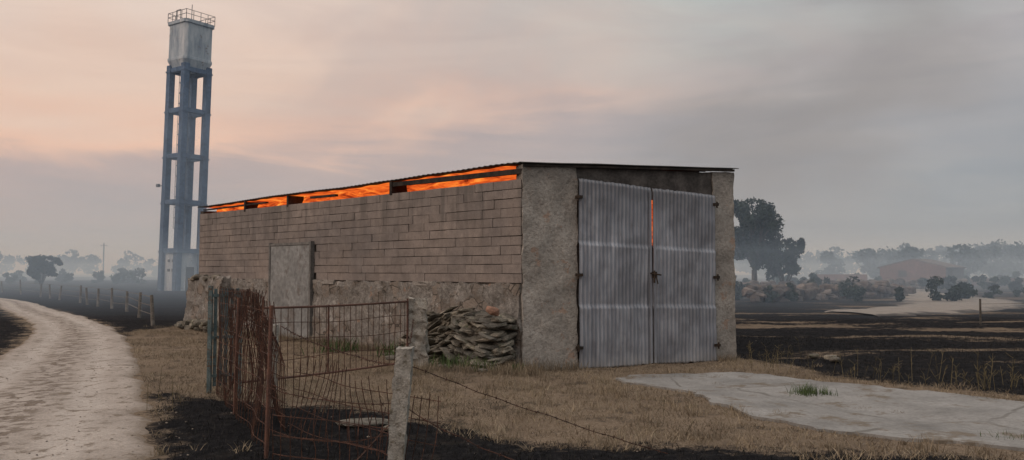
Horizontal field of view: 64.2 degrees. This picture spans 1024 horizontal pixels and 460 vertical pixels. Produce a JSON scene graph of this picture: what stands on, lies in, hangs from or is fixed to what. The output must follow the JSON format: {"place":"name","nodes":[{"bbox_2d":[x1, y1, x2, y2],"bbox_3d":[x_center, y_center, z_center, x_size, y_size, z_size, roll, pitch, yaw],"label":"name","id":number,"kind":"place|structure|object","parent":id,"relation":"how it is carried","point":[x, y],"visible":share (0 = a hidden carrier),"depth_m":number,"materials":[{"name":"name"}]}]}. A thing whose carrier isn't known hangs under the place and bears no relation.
{"place":"outdoors","nodes":[
{"label":"outdoors","id":0,"kind":"place"},
{"bbox_2d":[0,298,157,459],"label":"gravel road","id":1,"kind":"structure","parent":0,"point":[112,388],"depth_m":10.40,"materials":[{"name":"beige gravel"}]},
{"bbox_2d":[0,271,1023,459],"bbox_3d":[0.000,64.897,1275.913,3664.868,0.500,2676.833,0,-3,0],"label":"ground","id":2,"kind":"structure","parent":0,"point":[805,320],"depth_m":11.77,"materials":[{"name":"brown soil"}]},
{"bbox_2d":[25,254,62,285],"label":"oak tree","id":3,"kind":"object","parent":2,"relation":"on","point":[37,264],"visible":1,"depth_m":69.66,"materials":[{"name":"green plant"}]},
{"bbox_2d":[2,267,146,283],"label":"distant hedge","id":4,"kind":"object","parent":2,"relation":"on","point":[124,276],"visible":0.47,"depth_m":91.74,"materials":[{"name":"green plant"}]},
{"bbox_2d":[0,280,154,325],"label":"post and wire fence","id":5,"kind":"object","parent":2,"relation":"on","point":[151,313],"visible":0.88,"depth_m":33.88,"materials":[{"name":"wood"}]},
{"bbox_2d":[0,249,157,276],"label":"distant trees","id":6,"kind":"object","parent":2,"relation":"on","point":[84,264],"visible":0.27,"depth_m":192.64,"materials":[{"name":"grey plant"}]},
{"bbox_2d":[100,243,107,270],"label":"utility pole","id":7,"kind":"object","parent":2,"relation":"on","point":[103,245],"visible":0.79,"depth_m":159.87,"materials":[{"name":"wood"}]},
{"bbox_2d":[156,5,214,290],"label":"water tower","id":8,"kind":"structure","parent":2,"relation":"on","point":[190,52],"depth_m":65.87,"materials":[{"name":"grey concrete"}]},
{"bbox_2d":[174,274,223,332],"bbox_3d":[-8.623,2.005,22.487,0.863,1.585,2.684,3,-4,-42],"label":"fallen rubble","id":9,"kind":"object","parent":2,"relation":"on","point":[197,324],"visible":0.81,"depth_m":22.25,"materials":[{"name":"stone"}]},
{"bbox_2d":[206,286,242,397],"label":"teal metal gate","id":10,"kind":"structure","parent":2,"relation":"on","point":[211,332],"depth_m":10.73,"materials":[{"name":"metal"}]},
{"bbox_2d":[266,324,278,405],"bbox_3d":[-2.893,1.764,9.824,0.131,1.264,0.120,0,-3,0],"label":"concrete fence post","id":11,"kind":"object","parent":2,"relation":"on","point":[274,375],"visible":0.13,"depth_m":9.80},
{"bbox_2d":[216,286,440,459],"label":"rusty wire fence","id":12,"kind":"object","parent":2,"relation":"on","point":[263,350],"visible":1,"depth_m":8.04,"materials":[{"name":"brown metal"}]},
{"bbox_2d":[1,321,768,459],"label":"loose stones","id":13,"kind":"object","parent":2,"relation":"on","point":[145,401],"visible":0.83,"depth_m":9.27,"materials":[{"name":"grey stone"}]},
{"bbox_2d":[387,346,414,459],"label":"concrete fence post","id":14,"kind":"object","parent":2,"relation":"on","point":[400,400],"visible":1,"depth_m":6.41,"materials":[{"name":"grey concrete"}]},
{"bbox_2d":[268,319,667,459],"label":"barbed wire","id":15,"kind":"object","parent":14,"relation":"attached to","point":[446,379],"visible":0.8,"depth_m":6.73,"materials":[{"name":"brown metal"}]},
{"bbox_2d":[300,335,530,370],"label":"green weeds","id":16,"kind":"object","parent":2,"relation":"on","point":[444,361],"visible":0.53,"depth_m":14.15,"materials":[{"name":"green plant"}]},
{"bbox_2d":[406,297,428,367],"bbox_3d":[-1.551,1.863,13.547,0.408,1.497,0.284,0,-3,0],"label":"stone gate post","id":17,"kind":"object","parent":2,"relation":"on","point":[418,314],"visible":0.65,"depth_m":13.46,"materials":[{"name":"concrete"}]},
{"bbox_2d":[229,298,408,384],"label":"rusty bar gate","id":18,"kind":"structure","parent":17,"relation":"attached to","point":[350,336],"depth_m":12.22,"materials":[{"name":"metal"}]},
{"bbox_2d":[382,305,518,372],"bbox_3d":[-1.150,1.883,14.356,1.216,1.091,3.027,3,-4,-45],"label":"woodpile","id":19,"kind":"object","parent":2,"relation":"on","point":[479,334],"visible":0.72,"depth_m":13.76,"materials":[{"name":"brown wood"}]},
{"bbox_2d":[486,306,499,315],"bbox_3d":[-0.319,1.349,13.607,0.220,0.171,0.193,1,-3,-23],"label":"broken terracotta block","id":20,"kind":"object","parent":19,"relation":"on","point":[491,310],"depth_m":13.54,"materials":[{"name":"orange ceramic"}]},
{"bbox_2d":[184,162,738,369],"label":"block barn","id":21,"kind":"structure","parent":2,"relation":"on","point":[564,262],"depth_m":14.92,"materials":[{"name":"brick"}]},
{"bbox_2d":[270,245,308,337],"bbox_3d":[-5.282,1.460,19.432,0.070,2.170,1.860,3,-4,-43],"label":"side door panel","id":22,"kind":"structure","parent":21,"relation":"in","point":[289,275],"depth_m":19.35,"materials":[{"name":"grey paint"}]},
{"bbox_2d":[210,166,652,245],"bbox_3d":[-3.405,-0.009,18.369,14.530,1.838,3.294,-2,-3,34],"label":"barn fire","id":23,"kind":"object","parent":21,"relation":"attached to","point":[373,190],"visible":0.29,"depth_m":17.59,"materials":[{"name":"orange"}]},
{"bbox_2d":[579,178,651,368],"bbox_3d":[1.831,0.768,14.348,1.432,3.309,0.092,1,-3,-22],"label":"left door leaf","id":24,"kind":"structure","parent":21,"relation":"in","point":[614,224],"depth_m":14.32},
{"bbox_2d":[652,188,716,363],"bbox_3d":[3.156,0.840,14.871,1.340,3.174,0.090,1,-3,-22],"label":"right door leaf","id":25,"kind":"structure","parent":21,"relation":"in","point":[685,221],"depth_m":14.86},
{"bbox_2d":[145,338,1023,432],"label":"dry stalks","id":26,"kind":"object","parent":2,"relation":"on","point":[977,374],"visible":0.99,"depth_m":11.45,"materials":[{"name":"brown plant"}]},
{"bbox_2d":[335,354,839,430],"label":"flat field stones","id":27,"kind":"object","parent":2,"relation":"on","point":[831,358],"visible":0.77,"depth_m":8.48,"materials":[{"name":"grey stone"}]},
{"bbox_2d":[152,333,1023,459],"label":"charred stubble","id":28,"kind":"object","parent":2,"relation":"on","point":[739,452],"visible":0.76,"depth_m":8.83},
{"bbox_2d":[733,196,784,280],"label":"oak tree","id":29,"kind":"object","parent":2,"relation":"on","point":[750,242],"visible":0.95,"depth_m":54.96,"materials":[{"name":"green plant"}]},
{"bbox_2d":[620,374,900,413],"bbox_3d":[2.938,2.163,10.913,1.850,0.140,4.381,1,-3,-19],"label":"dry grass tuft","id":30,"kind":"object","parent":2,"relation":"on","point":[731,403],"visible":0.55,"depth_m":9.56,"materials":[{"name":"brown plant"}]},
{"bbox_2d":[763,237,805,281],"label":"oak tree","id":31,"kind":"object","parent":2,"relation":"on","point":[786,259],"visible":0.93,"depth_m":54.51,"materials":[{"name":"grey plant"}]},
{"bbox_2d":[623,373,1023,452],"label":"concrete slab","id":32,"kind":"structure","parent":2,"relation":"on","point":[934,416],"depth_m":9.45,"materials":[{"name":"grey concrete"}]},
{"bbox_2d":[786,380,837,396],"bbox_3d":[3.802,2.039,10.425,0.587,0.209,0.580,0,-3,0],"label":"green grass tuft","id":33,"kind":"object","parent":32,"relation":"on","point":[807,389],"visible":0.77,"depth_m":10.41,"materials":[{"name":"green plant"}]},
{"bbox_2d":[977,429,1022,439],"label":"green grass tuft","id":34,"kind":"object","parent":32,"relation":"on","point":[1003,436],"visible":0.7,"depth_m":7.67,"materials":[{"name":"green plant"}]},
{"bbox_2d":[737,278,968,302],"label":"dry stone field wall","id":35,"kind":"structure","parent":2,"relation":"on","point":[753,291],"depth_m":44.78,"materials":[{"name":"grey stone"}]},
{"bbox_2d":[733,245,1023,277],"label":"distant trees","id":36,"kind":"object","parent":2,"relation":"on","point":[812,262],"visible":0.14,"depth_m":187.26,"materials":[{"name":"grey plant"}]},
{"bbox_2d":[735,276,1023,302],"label":"burnt scrub","id":37,"kind":"object","parent":2,"relation":"on","point":[961,289],"visible":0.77,"depth_m":41.86,"materials":[{"name":"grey plant"}]},
{"bbox_2d":[736,271,1023,290],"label":"burnt scrub","id":38,"kind":"object","parent":2,"relation":"on","point":[1016,284],"visible":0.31,"depth_m":65.72,"materials":[{"name":"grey plant"}]},
{"bbox_2d":[761,239,1023,278],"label":"distant trees","id":39,"kind":"object","parent":2,"relation":"on","point":[1011,256],"visible":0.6,"depth_m":117.83,"materials":[{"name":"grey plant"}]},
{"bbox_2d":[880,260,945,281],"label":"gable walls","id":40,"kind":"structure","parent":2,"relation":"on","point":[916,270],"depth_m":78.87,"materials":[{"name":"brick"}]},
{"bbox_2d":[898,269,952,276],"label":"door and window","id":41,"kind":"structure","parent":40,"relation":"attached to","point":[902,273],"depth_m":79.04,"materials":[{"name":"metal"}]},
{"bbox_2d":[816,274,1023,285],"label":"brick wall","id":42,"kind":"structure","parent":2,"relation":"on","point":[841,276],"depth_m":84.81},
{"bbox_2d":[946,268,963,278],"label":"side walls","id":43,"kind":"structure","parent":2,"relation":"on","point":[958,273],"depth_m":80.74,"materials":[{"name":"grey"}]},
{"bbox_2d":[877,259,965,267],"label":"roof","id":44,"kind":"structure","parent":43,"relation":"on","point":[940,263],"depth_m":79.74,"materials":[{"name":"tile"}]},
{"bbox_2d":[979,299,1023,323],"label":"post and wire fence","id":45,"kind":"object","parent":2,"relation":"on","point":[980,317],"visible":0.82,"depth_m":24.41,"materials":[{"name":"wood"}]},
{"bbox_2d":[0,0,1023,270],"label":"sky","id":46,"kind":"structure","parent":0,"point":[873,124],"materials":[{"name":"grey"}]},
{"bbox_2d":[118,323,1023,459],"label":"dry grass","id":47,"kind":"structure","parent":0,"point":[155,331],"depth_m":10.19,"materials":[{"name":"brown plant"}]},
{"bbox_2d":[824,289,1023,316],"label":"dirt track","id":48,"kind":"structure","parent":0,"point":[919,302],"depth_m":34.84,"materials":[{"name":"beige soil"}]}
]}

